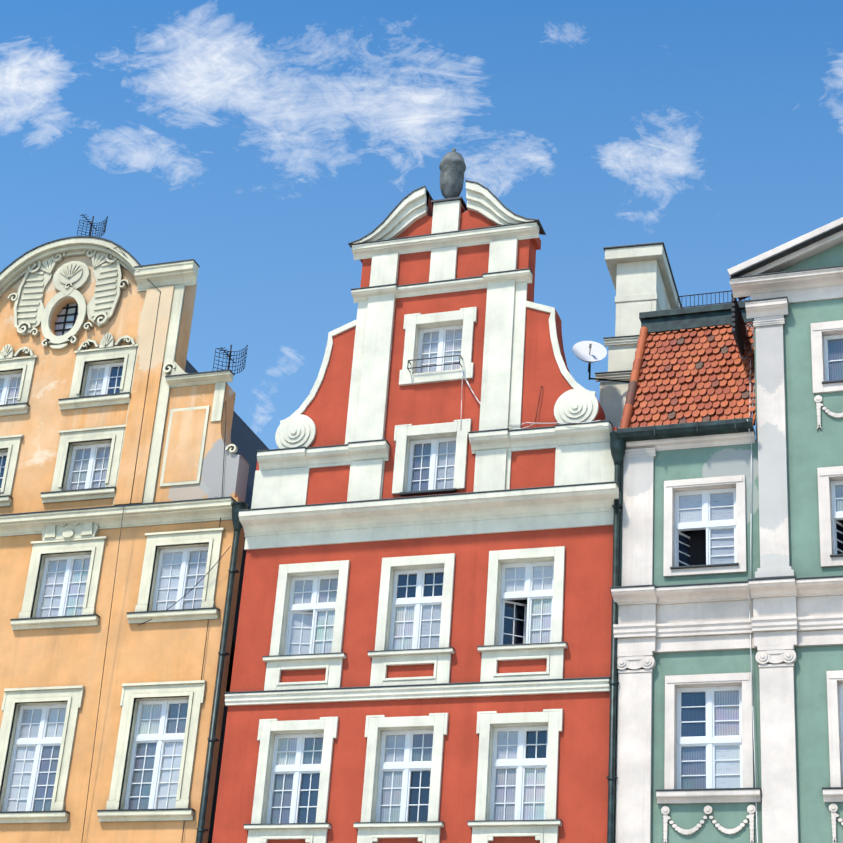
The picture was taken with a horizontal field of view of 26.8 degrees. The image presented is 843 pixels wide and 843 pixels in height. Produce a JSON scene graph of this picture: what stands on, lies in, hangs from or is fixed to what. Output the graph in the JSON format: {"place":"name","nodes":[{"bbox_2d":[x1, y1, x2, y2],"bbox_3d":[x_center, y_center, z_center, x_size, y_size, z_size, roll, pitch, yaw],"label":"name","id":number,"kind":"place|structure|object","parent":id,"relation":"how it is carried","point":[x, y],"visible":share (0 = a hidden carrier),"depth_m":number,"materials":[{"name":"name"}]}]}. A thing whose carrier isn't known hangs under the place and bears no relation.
{"place":"outdoors","nodes":[
{"label":"outdoors","id":0,"kind":"place"},
{"bbox_2d":[0,256,249,842],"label":"building wall","id":1,"kind":"structure","parent":0,"point":[141,653],"depth_m":35.48,"materials":[{"name":"orange paint"}]},
{"bbox_2d":[0,303,246,842],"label":"windows","id":2,"kind":"structure","parent":1,"relation":"in","point":[155,761],"depth_m":34.95,"materials":[{"name":"white glass"}]},
{"bbox_2d":[0,214,269,823],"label":"building trim","id":3,"kind":"structure","parent":1,"relation":"attached to","point":[69,532],"depth_m":36.74,"materials":[{"name":"beige paint"}]},
{"bbox_2d":[212,200,620,842],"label":"building wall","id":4,"kind":"structure","parent":0,"point":[582,770],"depth_m":33.10,"materials":[{"name":"red paint"}]},
{"bbox_2d":[266,325,553,823],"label":"windows","id":5,"kind":"structure","parent":4,"relation":"in","point":[519,775],"depth_m":32.77,"materials":[{"name":"white glass"}]},
{"bbox_2d":[0,0,842,448],"label":"sky","id":6,"kind":"structure","parent":0,"point":[252,142],"materials":[{"name":"blue"}]},
{"bbox_2d":[629,322,755,427],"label":"roof tiles","id":7,"kind":"object","parent":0,"point":[701,380],"visible":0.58,"depth_m":34.21,"materials":[{"name":"orange tile"}]},
{"bbox_2d":[615,242,842,842],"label":"building wall","id":8,"kind":"structure","parent":0,"point":[811,449],"depth_m":31.30,"materials":[{"name":"green paint"}]},
{"bbox_2d":[610,217,842,842],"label":"building trim","id":9,"kind":"structure","parent":8,"relation":"attached to","point":[786,604],"depth_m":31.29,"materials":[{"name":"white paint"}]},
{"bbox_2d":[595,242,681,428],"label":"chimney tower","id":10,"kind":"structure","parent":9,"relation":"on","point":[642,277],"depth_m":37.67,"materials":[{"name":"beige paint"}]},
{"bbox_2d":[588,342,629,382],"bbox_3d":[3.929,-1.119,36.534,1.319,0.630,0.451,16,-28,-22],"label":"satellite dish","id":11,"kind":"object","parent":10,"relation":"attached to","point":[589,364],"visible":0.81,"depth_m":36.44,"materials":[{"name":"black metal"}]},
{"bbox_2d":[572,341,606,362],"bbox_3d":[3.464,-1.368,36.509,0.720,0.720,0.220,4,-51,1],"label":"satellite dish","id":12,"kind":"object","parent":11,"relation":"attached to","point":[581,350],"visible":0.98,"depth_m":36.42,"materials":[{"name":"white metal"}]},
{"bbox_2d":[675,334,842,788],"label":"windows","id":13,"kind":"structure","parent":8,"relation":"in","point":[709,738],"depth_m":30.84,"materials":[{"name":"white glass"}]},
{"label":"ground","id":14,"kind":"structure","parent":0,"visible":0},
{"bbox_2d":[224,148,621,842],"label":"building trim","id":15,"kind":"structure","parent":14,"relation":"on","point":[584,490],"depth_m":33.89,"materials":[{"name":"white paint"}]},
{"bbox_2d":[196,430,625,842],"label":"downpipes","id":16,"kind":"object","parent":15,"relation":"attached to","point":[617,447],"visible":0.88,"depth_m":32.69,"materials":[{"name":"metal"}]},
{"bbox_2d":[81,247,757,842],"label":"cables","id":17,"kind":"object","parent":15,"relation":"attached to","point":[461,413],"visible":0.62,"depth_m":34.16,"materials":[{"name":"black plastic"}]}
]}

